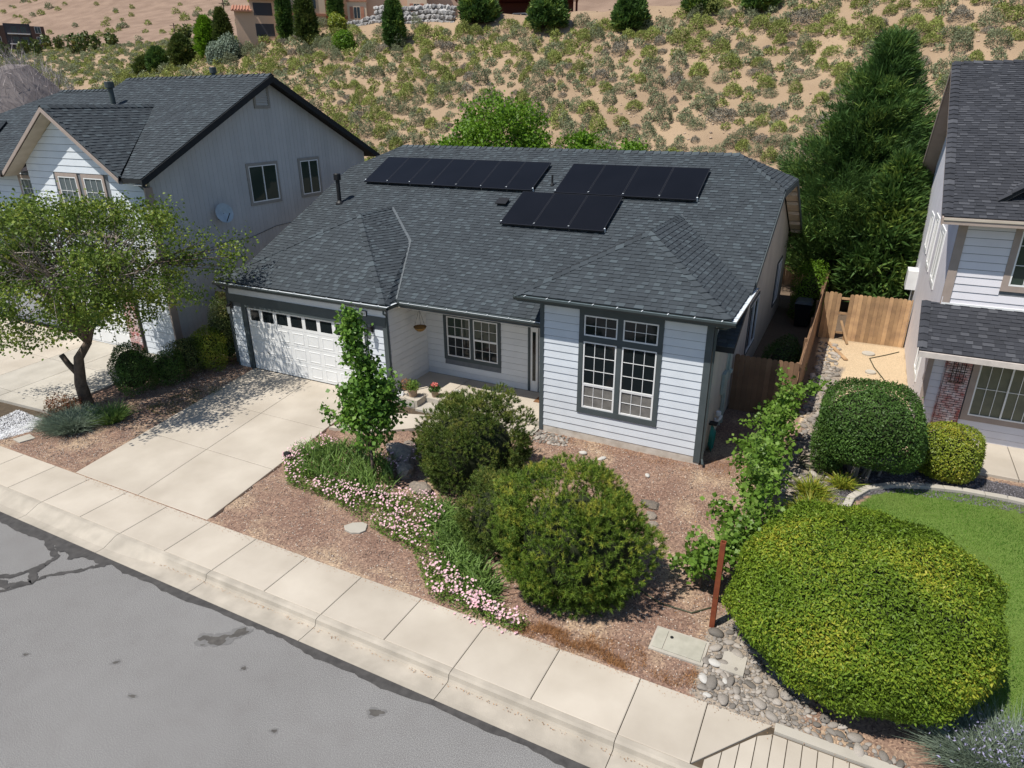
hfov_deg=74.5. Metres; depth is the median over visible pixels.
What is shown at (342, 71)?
sagebrush
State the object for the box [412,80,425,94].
sagebrush
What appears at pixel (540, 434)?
house corner stones
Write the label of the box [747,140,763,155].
sagebrush
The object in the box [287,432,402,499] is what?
iris bed
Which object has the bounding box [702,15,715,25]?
rabbitbrush
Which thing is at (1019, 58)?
sagebrush
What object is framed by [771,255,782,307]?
window
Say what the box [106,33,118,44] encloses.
landscape tree
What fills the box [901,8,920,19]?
sagebrush
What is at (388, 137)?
sagebrush
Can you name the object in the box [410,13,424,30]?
sagebrush
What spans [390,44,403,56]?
sagebrush
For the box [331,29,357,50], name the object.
hilltop shrub
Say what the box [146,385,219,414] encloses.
green weeds
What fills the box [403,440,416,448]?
boulder
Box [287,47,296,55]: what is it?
dry brush
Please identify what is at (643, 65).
sagebrush
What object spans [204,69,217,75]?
rabbitbrush
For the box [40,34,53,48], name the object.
landscape tree
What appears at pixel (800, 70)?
dry brush
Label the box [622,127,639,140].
sagebrush
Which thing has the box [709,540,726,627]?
rusty post
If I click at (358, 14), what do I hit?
window
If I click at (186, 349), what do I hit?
boxwood
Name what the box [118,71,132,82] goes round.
rabbitbrush
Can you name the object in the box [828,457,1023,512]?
lava rock
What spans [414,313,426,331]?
hanging basket
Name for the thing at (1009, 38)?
sagebrush
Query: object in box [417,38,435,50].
rabbitbrush
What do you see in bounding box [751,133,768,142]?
dry brush
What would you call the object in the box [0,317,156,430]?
neighbour driveway
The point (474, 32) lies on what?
rabbitbrush
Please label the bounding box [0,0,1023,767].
ground
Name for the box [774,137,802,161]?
sagebrush
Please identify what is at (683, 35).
rabbitbrush
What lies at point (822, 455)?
clipped shrub
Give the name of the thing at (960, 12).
dry brush
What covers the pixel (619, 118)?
rabbitbrush
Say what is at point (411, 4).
window
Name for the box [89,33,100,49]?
landscape tree
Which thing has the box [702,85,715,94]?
sagebrush
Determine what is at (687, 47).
rabbitbrush
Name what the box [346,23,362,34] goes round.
rabbitbrush
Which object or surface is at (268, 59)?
rabbitbrush
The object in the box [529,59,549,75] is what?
sagebrush
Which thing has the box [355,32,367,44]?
sagebrush
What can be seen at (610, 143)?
sagebrush
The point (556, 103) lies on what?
sagebrush
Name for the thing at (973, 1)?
rabbitbrush
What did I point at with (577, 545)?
mugo pine
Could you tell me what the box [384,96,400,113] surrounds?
sagebrush
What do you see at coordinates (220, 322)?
tall shrub
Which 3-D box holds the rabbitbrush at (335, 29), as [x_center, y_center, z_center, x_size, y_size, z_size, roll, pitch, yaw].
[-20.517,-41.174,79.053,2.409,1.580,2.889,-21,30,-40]
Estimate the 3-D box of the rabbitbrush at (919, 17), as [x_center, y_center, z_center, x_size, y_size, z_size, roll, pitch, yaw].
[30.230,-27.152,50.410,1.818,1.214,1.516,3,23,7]
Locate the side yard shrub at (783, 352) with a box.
[754,333,807,385]
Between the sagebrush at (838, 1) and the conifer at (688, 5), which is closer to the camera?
the sagebrush at (838, 1)
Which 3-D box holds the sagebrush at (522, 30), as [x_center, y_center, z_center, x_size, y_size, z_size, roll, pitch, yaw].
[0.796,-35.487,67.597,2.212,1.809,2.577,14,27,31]
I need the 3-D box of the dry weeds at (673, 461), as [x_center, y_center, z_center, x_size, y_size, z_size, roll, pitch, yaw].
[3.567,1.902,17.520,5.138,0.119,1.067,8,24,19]
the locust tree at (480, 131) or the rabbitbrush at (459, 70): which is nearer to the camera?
the locust tree at (480, 131)
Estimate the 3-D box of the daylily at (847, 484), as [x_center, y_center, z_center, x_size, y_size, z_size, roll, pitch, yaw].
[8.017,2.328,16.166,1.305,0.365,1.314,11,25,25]
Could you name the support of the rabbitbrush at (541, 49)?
on the ground at (164, 16)
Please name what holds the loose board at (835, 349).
on the river stone swale
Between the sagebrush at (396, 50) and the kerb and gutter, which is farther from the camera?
the sagebrush at (396, 50)
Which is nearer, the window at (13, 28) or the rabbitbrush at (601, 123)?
the rabbitbrush at (601, 123)
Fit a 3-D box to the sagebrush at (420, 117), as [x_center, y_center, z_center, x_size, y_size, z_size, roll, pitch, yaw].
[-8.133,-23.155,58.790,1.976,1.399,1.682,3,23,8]
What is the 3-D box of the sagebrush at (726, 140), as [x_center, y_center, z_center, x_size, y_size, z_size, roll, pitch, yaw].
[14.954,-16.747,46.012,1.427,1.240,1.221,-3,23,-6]
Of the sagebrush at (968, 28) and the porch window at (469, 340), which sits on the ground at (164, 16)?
the sagebrush at (968, 28)
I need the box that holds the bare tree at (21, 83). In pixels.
[0,41,78,170]
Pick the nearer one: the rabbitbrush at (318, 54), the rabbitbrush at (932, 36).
the rabbitbrush at (932, 36)
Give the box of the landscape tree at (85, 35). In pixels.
[80,30,90,45]
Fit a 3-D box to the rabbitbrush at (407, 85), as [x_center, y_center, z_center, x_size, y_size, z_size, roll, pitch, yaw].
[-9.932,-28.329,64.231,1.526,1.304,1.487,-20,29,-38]
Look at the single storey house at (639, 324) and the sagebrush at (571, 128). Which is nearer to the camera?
the single storey house at (639, 324)
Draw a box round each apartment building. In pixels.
[0,23,45,50]
[231,0,347,46]
[345,0,457,21]
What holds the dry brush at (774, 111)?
on the ground at (164, 16)
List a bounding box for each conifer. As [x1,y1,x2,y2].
[130,54,156,75]
[144,45,169,72]
[164,32,196,65]
[191,14,212,57]
[210,6,234,43]
[291,0,319,44]
[379,0,407,47]
[455,0,501,24]
[525,0,570,29]
[610,0,651,30]
[680,0,718,13]
[739,0,784,11]
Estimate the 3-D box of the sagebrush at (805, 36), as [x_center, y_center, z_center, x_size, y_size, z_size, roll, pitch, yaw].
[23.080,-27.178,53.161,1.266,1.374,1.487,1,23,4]
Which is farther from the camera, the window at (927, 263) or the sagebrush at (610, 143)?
the sagebrush at (610, 143)
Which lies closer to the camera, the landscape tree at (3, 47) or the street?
the street
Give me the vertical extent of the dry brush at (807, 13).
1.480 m
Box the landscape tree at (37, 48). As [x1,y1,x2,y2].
[29,37,43,53]
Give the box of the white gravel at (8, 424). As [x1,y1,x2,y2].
[0,410,40,439]
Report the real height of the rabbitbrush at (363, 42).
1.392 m
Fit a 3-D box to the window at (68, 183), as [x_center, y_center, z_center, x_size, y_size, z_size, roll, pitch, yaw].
[-15.664,-6.415,24.051,1.240,2.140,0.048,11,25,25]
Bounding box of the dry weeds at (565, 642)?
[508,618,700,687]
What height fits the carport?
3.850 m
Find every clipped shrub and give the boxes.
[808,408,848,473]
[812,375,931,480]
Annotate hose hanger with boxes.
[707,421,717,451]
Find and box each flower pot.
[401,378,420,397]
[428,382,441,397]
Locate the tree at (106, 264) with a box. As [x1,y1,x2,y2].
[0,181,258,408]
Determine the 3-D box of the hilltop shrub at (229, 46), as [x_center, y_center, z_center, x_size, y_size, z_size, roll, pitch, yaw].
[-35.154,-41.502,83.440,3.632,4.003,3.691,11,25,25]
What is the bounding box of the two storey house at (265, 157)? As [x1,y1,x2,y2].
[0,67,379,353]
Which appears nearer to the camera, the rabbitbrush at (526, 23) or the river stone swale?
the river stone swale
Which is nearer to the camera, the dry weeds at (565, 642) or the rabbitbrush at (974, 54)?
the dry weeds at (565, 642)
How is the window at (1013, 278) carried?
in the two storey house at (964, 336)
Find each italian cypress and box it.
[273,0,295,39]
[325,0,345,22]
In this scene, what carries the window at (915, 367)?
in the two storey house at (964, 336)
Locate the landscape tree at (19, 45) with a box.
[14,39,28,53]
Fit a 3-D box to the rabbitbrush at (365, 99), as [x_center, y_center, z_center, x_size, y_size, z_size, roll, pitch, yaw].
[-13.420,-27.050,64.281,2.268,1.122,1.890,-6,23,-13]
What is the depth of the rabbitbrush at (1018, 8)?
47.12 m
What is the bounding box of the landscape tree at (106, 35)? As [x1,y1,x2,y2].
[103,31,111,43]
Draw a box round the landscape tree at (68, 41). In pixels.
[64,32,79,52]
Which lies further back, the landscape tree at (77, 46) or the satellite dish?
the landscape tree at (77, 46)
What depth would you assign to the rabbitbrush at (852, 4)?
54.71 m
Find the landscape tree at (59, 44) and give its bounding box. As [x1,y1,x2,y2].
[52,35,64,48]
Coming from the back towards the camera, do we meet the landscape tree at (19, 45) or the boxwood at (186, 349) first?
the landscape tree at (19, 45)
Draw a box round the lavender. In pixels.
[889,692,1023,767]
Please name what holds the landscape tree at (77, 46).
on the ground at (164, 16)
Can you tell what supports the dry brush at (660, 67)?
on the ground at (164, 16)
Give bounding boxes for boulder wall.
[346,3,457,27]
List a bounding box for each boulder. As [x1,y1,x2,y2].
[386,442,420,465]
[397,460,414,479]
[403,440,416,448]
[408,481,430,496]
[640,499,659,509]
[646,511,656,520]
[649,521,658,526]
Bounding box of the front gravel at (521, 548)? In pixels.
[213,433,777,691]
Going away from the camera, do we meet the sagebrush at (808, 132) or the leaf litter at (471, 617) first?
the leaf litter at (471, 617)
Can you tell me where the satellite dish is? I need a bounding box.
[215,203,233,222]
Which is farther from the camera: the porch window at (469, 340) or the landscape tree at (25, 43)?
the landscape tree at (25, 43)
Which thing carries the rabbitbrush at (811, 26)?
on the ground at (164, 16)
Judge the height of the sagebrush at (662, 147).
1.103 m
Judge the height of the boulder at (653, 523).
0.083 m
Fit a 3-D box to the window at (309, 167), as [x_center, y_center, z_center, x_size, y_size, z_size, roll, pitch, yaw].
[-8.540,-8.778,28.533,0.048,1.560,1.260,11,25,25]
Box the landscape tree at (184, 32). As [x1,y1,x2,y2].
[181,28,191,38]
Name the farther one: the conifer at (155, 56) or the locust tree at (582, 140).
the conifer at (155, 56)
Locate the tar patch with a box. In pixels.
[53,541,87,558]
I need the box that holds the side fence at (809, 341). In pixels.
[795,268,830,399]
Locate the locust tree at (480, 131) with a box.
[445,80,559,148]
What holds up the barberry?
on the ground at (164, 16)
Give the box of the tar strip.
[0,512,589,767]
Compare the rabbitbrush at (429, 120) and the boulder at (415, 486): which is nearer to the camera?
the boulder at (415, 486)
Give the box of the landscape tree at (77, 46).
[71,32,87,52]
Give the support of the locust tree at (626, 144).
on the ground at (164, 16)
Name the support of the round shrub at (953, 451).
on the lava rock
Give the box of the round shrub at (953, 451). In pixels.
[912,421,987,484]
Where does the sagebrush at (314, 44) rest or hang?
on the ground at (164, 16)
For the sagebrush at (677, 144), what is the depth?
46.66 m
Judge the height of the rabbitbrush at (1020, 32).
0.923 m
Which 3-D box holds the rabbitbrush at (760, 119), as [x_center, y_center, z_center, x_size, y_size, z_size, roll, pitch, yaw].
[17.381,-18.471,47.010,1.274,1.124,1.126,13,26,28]
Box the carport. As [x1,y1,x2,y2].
[455,0,577,16]
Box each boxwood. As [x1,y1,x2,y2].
[106,342,159,396]
[149,349,191,386]
[160,337,208,376]
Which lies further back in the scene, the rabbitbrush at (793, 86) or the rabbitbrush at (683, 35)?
the rabbitbrush at (683, 35)
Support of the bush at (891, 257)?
on the ground at (164, 16)
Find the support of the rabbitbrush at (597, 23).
on the ground at (164, 16)
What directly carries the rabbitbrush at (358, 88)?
on the ground at (164, 16)
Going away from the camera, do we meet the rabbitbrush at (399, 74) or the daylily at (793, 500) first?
the daylily at (793, 500)
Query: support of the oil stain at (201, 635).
on the street
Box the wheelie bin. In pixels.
[794,297,813,326]
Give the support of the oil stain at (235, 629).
on the street
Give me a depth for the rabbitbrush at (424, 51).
69.02 m
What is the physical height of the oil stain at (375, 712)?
0.001 m
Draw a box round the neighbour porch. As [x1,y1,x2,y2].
[969,441,1023,482]
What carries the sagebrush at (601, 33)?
on the ground at (164, 16)
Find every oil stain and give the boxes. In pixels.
[194,633,213,646]
[196,632,233,646]
[198,635,212,645]
[205,635,229,644]
[225,626,252,639]
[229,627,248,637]
[366,707,386,718]
[369,709,384,715]
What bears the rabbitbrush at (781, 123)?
on the ground at (164, 16)
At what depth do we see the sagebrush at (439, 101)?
60.11 m
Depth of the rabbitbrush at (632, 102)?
51.83 m
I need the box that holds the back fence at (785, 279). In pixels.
[782,263,824,288]
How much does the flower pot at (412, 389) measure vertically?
0.575 m
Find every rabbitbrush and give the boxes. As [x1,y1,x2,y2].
[0,0,1017,160]
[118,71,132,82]
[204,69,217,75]
[242,56,254,68]
[261,56,277,64]
[265,61,280,73]
[275,48,286,55]
[286,57,302,69]
[292,84,307,96]
[304,32,321,45]
[310,50,328,59]
[322,62,335,76]
[325,26,343,35]
[332,111,347,121]
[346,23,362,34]
[348,79,359,89]
[349,93,363,105]
[354,84,365,94]
[360,39,371,49]
[361,95,380,104]
[369,102,380,114]
[371,126,388,138]
[374,110,389,119]
[388,136,403,149]
[395,87,412,101]
[396,68,409,80]
[400,56,421,66]
[401,81,415,91]
[402,43,413,52]
[412,35,427,44]
[413,68,425,77]
[414,23,434,36]
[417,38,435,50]
[418,47,432,59]
[423,116,439,128]
[425,83,436,93]
[428,58,440,69]
[433,25,443,34]
[435,63,451,76]
[440,70,455,86]
[441,51,452,60]
[454,68,466,75]
[455,18,472,35]
[464,44,476,53]
[464,59,481,70]
[469,23,484,36]
[488,32,501,40]
[497,40,516,51]
[498,18,521,28]
[514,88,528,103]
[515,51,533,60]
[517,69,529,81]
[522,19,531,26]
[537,46,550,53]
[546,49,563,65]
[548,104,567,123]
[559,39,572,48]
[560,46,575,55]
[571,57,586,71]
[575,27,590,37]
[576,31,591,43]
[576,98,599,114]
[588,20,606,34]
[588,112,608,134]
[598,79,614,92]
[612,114,629,126]
[620,27,634,38]
[624,99,644,110]
[633,29,650,38]
[635,71,646,84]
[639,44,660,56]
[642,26,662,41]
[666,147,682,151]
[669,26,693,44]
[681,36,704,54]
[684,11,705,32]
[687,60,709,76]
[696,30,712,39]
[702,0,723,16]
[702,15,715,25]
[711,36,731,55]
[717,49,743,71]
[721,0,732,6]
[721,81,743,96]
[734,137,750,151]
[746,13,769,31]
[749,56,770,67]
[754,112,771,125]
[756,72,776,88]
[759,145,777,161]
[766,18,793,36]
[768,120,787,132]
[772,31,787,43]
[786,78,802,93]
[798,39,816,55]
[799,22,824,34]
[811,90,829,103]
[814,56,827,68]
[819,12,838,25]
[819,44,843,56]
[828,59,854,75]
[833,70,847,86]
[834,16,848,31]
[839,22,864,36]
[846,26,875,47]
[849,0,868,8]
[857,14,887,32]
[882,2,897,14]
[886,24,902,30]
[896,0,910,8]
[904,13,925,27]
[913,0,945,9]
[914,20,931,35]
[919,32,945,44]
[926,18,945,28]
[968,49,984,60]
[969,0,998,4]
[1000,2,1023,21]
[1010,28,1023,40]
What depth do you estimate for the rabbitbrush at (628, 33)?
61.69 m
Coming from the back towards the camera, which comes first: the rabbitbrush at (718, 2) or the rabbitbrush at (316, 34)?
the rabbitbrush at (316, 34)
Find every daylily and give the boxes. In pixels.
[773,489,840,513]
[788,467,851,501]
[820,466,873,493]
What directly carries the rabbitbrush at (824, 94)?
on the ground at (164, 16)
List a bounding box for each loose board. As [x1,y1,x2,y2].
[827,342,847,359]
[840,320,847,343]
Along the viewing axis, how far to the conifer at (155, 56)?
90.42 m
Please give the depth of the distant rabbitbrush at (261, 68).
66.33 m
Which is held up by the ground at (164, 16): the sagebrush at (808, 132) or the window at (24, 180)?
the sagebrush at (808, 132)
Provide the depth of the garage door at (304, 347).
22.31 m
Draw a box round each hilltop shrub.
[205,40,223,64]
[213,32,242,63]
[327,11,347,32]
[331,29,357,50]
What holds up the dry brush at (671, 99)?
on the ground at (164, 16)
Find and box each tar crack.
[0,539,59,577]
[0,564,106,591]
[0,565,38,588]
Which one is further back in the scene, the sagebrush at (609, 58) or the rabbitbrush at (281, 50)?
the rabbitbrush at (281, 50)
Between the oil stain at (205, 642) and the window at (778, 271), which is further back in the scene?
the window at (778, 271)
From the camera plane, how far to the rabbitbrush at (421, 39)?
71.81 m
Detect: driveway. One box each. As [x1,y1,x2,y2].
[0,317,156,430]
[76,368,344,519]
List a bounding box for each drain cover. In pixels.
[862,351,874,355]
[865,369,875,374]
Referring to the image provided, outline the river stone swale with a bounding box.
[778,341,841,510]
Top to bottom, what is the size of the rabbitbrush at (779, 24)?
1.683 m
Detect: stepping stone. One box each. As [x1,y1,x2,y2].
[13,434,34,442]
[344,522,367,533]
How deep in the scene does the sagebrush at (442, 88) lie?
61.63 m
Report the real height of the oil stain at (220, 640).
0.001 m
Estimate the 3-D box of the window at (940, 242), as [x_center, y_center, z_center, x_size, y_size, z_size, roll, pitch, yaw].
[12.907,-3.886,20.438,0.048,1.740,1.540,11,25,25]
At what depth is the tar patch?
14.64 m
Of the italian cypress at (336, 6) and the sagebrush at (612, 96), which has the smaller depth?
the sagebrush at (612, 96)
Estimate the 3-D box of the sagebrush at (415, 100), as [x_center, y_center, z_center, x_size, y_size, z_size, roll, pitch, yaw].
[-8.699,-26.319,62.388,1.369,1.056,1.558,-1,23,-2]
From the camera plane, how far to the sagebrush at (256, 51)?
80.60 m
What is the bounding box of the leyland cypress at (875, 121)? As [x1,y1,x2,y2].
[764,22,942,295]
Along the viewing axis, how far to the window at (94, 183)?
23.23 m
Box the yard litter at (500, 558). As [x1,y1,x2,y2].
[226,407,755,645]
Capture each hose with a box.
[633,585,710,613]
[798,455,826,479]
[869,352,897,391]
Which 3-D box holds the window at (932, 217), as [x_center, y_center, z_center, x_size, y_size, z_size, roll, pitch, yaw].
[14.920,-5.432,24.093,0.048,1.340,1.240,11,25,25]
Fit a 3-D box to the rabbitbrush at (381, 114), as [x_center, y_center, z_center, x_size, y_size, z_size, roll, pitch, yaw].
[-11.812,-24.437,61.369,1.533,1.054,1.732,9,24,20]
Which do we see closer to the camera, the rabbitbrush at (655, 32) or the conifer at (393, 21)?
the rabbitbrush at (655, 32)
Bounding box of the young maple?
[317,302,413,478]
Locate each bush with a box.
[786,259,830,318]
[824,143,933,311]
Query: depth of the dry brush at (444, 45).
68.58 m
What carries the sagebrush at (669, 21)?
on the ground at (164, 16)
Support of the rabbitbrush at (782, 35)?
on the ground at (164, 16)
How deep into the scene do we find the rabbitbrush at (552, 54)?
60.63 m
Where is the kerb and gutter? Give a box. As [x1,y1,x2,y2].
[0,485,698,767]
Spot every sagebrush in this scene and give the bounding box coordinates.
[0,0,1023,186]
[222,51,238,64]
[240,41,252,55]
[249,45,265,59]
[295,38,309,54]
[299,43,316,58]
[305,74,317,84]
[309,95,322,108]
[311,35,328,49]
[317,18,328,28]
[318,32,333,49]
[323,41,338,54]
[329,45,344,61]
[332,66,345,78]
[348,111,361,125]
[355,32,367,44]
[357,117,376,135]
[359,37,379,54]
[371,23,382,34]
[371,63,384,77]
[383,127,402,144]
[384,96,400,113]
[390,33,406,46]
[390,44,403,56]
[396,98,412,113]
[409,111,426,124]
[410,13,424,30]
[411,128,426,144]
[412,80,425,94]
[412,94,424,105]
[420,53,431,64]
[423,73,439,86]
[431,95,444,106]
[433,79,449,96]
[435,121,449,132]
[447,80,462,93]
[470,61,489,85]
[481,90,492,98]
[509,22,528,38]
[516,58,530,71]
[521,34,537,51]
[524,80,534,90]
[527,96,544,109]
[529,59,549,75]
[530,84,552,98]
[531,72,546,83]
[544,41,565,58]
[548,97,560,107]
[557,109,573,127]
[559,119,583,137]
[568,95,584,110]
[573,12,590,26]
[580,120,591,128]
[588,21,604,40]
[592,50,614,70]
[596,132,616,149]
[602,89,617,105]
[609,129,622,139]
[611,82,626,92]
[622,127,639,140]
[631,130,651,149]
[633,17,656,29]
[638,57,658,71]
[641,120,656,136]
[646,91,668,106]
[647,66,666,87]
[654,100,673,123]
[654,143,668,150]
[659,17,676,27]
[668,46,687,66]
[668,139,687,150]
[676,79,693,94]
[679,113,693,123]
[686,2,704,20]
[686,114,706,129]
[688,145,712,152]
[690,75,704,86]
[694,90,717,110]
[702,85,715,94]
[708,143,725,152]
[709,27,731,46]
[711,69,732,81]
[716,9,732,21]
[722,130,740,146]
[733,35,752,52]
[733,122,757,138]
[743,7,761,23]
[745,100,766,116]
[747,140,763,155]
[757,58,773,72]
[761,132,781,147]
[762,87,778,97]
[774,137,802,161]
[777,132,794,147]
[788,47,805,60]
[796,30,812,46]
[797,110,818,125]
[798,125,819,141]
[800,63,820,78]
[812,3,834,20]
[825,0,841,8]
[828,82,848,98]
[861,38,875,57]
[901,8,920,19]
[935,69,949,92]
[938,24,959,38]
[942,51,972,73]
[947,25,973,51]
[957,25,976,38]
[976,4,1007,26]
[983,27,1015,47]
[1009,0,1023,4]
[1015,50,1023,59]
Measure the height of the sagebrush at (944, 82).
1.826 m
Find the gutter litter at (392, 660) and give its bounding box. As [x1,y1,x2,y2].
[154,562,642,765]
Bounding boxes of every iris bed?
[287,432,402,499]
[413,494,511,610]
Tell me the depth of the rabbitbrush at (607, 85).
54.52 m
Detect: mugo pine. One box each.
[410,381,537,503]
[451,463,527,557]
[486,451,669,620]
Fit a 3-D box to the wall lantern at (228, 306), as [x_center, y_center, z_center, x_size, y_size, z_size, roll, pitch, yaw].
[-9.610,-2.578,22.931,0.212,0.390,0.212,-8,24,-17]
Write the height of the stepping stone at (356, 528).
0.095 m
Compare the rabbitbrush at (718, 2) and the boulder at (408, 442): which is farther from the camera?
the rabbitbrush at (718, 2)
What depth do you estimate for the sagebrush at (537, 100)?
54.95 m
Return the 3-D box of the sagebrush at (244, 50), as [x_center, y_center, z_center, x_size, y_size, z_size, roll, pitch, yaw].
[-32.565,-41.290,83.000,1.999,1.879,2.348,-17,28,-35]
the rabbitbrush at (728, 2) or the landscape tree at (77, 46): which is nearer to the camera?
the rabbitbrush at (728, 2)
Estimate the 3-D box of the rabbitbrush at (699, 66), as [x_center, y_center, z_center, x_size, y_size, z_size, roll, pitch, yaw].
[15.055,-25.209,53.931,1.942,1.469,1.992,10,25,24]
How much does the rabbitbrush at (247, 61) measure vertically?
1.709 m
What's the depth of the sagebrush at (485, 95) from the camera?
59.04 m
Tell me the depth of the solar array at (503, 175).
24.70 m
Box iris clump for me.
[78,399,143,425]
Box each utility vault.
[648,626,709,666]
[719,651,747,677]
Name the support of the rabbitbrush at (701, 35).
on the ground at (164, 16)
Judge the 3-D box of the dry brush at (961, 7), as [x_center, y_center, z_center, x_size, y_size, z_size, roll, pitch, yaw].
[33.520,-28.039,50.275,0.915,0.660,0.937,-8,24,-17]
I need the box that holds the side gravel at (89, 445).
[0,364,247,468]
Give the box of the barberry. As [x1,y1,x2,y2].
[38,391,81,417]
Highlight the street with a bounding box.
[0,522,564,767]
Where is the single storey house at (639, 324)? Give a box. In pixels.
[211,144,802,465]
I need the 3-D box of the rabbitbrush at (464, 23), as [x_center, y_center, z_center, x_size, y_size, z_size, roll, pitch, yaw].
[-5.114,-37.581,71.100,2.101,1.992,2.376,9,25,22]
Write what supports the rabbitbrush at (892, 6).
on the ground at (164, 16)
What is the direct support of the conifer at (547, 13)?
on the ground at (164, 16)
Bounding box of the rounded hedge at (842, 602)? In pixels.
[716,497,1014,729]
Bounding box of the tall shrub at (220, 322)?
[207,291,238,365]
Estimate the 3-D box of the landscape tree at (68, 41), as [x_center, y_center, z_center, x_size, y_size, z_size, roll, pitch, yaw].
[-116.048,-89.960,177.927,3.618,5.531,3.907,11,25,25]
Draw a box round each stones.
[274,2,1016,155]
[532,430,569,446]
[690,365,842,728]
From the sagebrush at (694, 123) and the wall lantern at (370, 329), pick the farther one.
the sagebrush at (694, 123)
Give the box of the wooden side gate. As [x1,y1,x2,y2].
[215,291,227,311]
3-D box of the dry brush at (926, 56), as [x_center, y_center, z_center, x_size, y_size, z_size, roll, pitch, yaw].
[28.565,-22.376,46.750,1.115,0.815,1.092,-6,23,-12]
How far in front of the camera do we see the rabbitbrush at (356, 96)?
64.47 m
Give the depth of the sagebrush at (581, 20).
66.22 m
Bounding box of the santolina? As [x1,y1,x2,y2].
[18,398,115,437]
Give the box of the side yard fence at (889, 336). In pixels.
[818,291,913,347]
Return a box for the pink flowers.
[282,432,526,633]
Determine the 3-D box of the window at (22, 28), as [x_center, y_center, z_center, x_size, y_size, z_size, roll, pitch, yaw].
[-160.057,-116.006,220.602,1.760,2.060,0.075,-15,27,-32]
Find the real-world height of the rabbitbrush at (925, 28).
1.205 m
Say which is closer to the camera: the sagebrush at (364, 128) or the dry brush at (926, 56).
the dry brush at (926, 56)
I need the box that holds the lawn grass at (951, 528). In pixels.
[858,488,1023,721]
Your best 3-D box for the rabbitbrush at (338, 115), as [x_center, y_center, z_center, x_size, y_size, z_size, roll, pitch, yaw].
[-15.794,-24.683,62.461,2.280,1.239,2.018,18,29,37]
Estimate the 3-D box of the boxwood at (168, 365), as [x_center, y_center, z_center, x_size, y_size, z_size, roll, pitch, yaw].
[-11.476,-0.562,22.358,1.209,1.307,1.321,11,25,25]
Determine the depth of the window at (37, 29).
222.27 m
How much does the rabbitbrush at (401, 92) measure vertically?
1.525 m
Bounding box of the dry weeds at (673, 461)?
[558,435,746,480]
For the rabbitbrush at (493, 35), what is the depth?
68.78 m
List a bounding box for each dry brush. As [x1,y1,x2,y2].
[276,38,290,43]
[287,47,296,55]
[350,111,364,118]
[353,57,360,63]
[377,43,389,50]
[433,40,444,46]
[440,41,456,50]
[461,82,474,91]
[463,71,476,79]
[547,77,555,82]
[564,62,576,69]
[591,68,609,80]
[609,39,628,54]
[631,123,640,129]
[654,34,666,44]
[655,65,665,71]
[657,48,667,53]
[660,72,685,86]
[669,95,678,102]
[690,135,700,142]
[706,106,734,122]
[745,68,759,75]
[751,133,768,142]
[768,105,789,119]
[785,8,822,23]
[785,41,795,46]
[786,32,797,36]
[794,68,803,73]
[812,115,830,129]
[918,55,931,63]
[945,8,975,21]
[955,4,967,9]
[977,25,993,32]
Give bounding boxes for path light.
[283,451,290,458]
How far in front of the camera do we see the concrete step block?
20.62 m
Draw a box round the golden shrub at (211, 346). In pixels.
[188,324,228,371]
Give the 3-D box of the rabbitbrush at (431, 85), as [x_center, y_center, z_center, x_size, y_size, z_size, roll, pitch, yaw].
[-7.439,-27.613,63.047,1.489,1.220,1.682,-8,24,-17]
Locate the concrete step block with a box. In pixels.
[393,391,425,408]
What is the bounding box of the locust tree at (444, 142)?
[426,133,463,145]
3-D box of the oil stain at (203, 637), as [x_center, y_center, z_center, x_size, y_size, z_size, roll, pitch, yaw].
[-5.515,4.622,12.207,0.294,0.001,0.284,-17,28,-35]
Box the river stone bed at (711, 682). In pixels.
[696,623,910,767]
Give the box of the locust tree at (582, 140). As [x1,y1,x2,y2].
[551,128,609,149]
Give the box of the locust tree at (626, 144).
[598,135,651,150]
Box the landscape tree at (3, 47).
[0,40,12,57]
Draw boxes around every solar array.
[364,157,550,191]
[500,163,709,232]
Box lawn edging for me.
[843,482,1023,506]
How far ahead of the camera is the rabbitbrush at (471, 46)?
67.37 m
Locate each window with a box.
[10,26,17,32]
[12,36,19,42]
[17,175,35,203]
[19,26,26,32]
[34,27,40,33]
[54,172,90,234]
[80,174,116,238]
[245,161,282,205]
[297,156,322,197]
[350,6,363,18]
[410,3,423,11]
[443,314,501,367]
[576,309,664,426]
[744,291,760,355]
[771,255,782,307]
[913,347,921,381]
[923,211,934,253]
[925,213,940,271]
[929,224,946,289]
[959,364,1023,428]
[999,229,1023,292]
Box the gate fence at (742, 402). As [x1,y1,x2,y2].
[728,354,799,419]
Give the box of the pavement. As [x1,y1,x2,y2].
[0,446,900,767]
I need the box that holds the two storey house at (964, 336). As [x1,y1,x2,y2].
[903,59,1023,448]
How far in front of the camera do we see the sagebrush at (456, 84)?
61.16 m
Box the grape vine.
[667,364,835,588]
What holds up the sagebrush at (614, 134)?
on the ground at (164, 16)
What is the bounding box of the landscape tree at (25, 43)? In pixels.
[21,39,31,51]
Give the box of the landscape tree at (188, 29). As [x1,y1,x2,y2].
[178,23,191,37]
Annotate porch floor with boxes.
[398,372,538,420]
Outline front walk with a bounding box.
[329,391,538,440]
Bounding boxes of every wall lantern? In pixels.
[226,302,232,313]
[367,325,373,338]
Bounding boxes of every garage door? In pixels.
[0,265,66,326]
[71,290,130,346]
[247,308,365,385]
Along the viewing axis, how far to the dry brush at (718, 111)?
47.95 m
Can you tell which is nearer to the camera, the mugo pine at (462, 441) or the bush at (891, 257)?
the mugo pine at (462, 441)
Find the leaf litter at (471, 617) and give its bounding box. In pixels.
[86,476,846,762]
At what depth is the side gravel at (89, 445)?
19.89 m

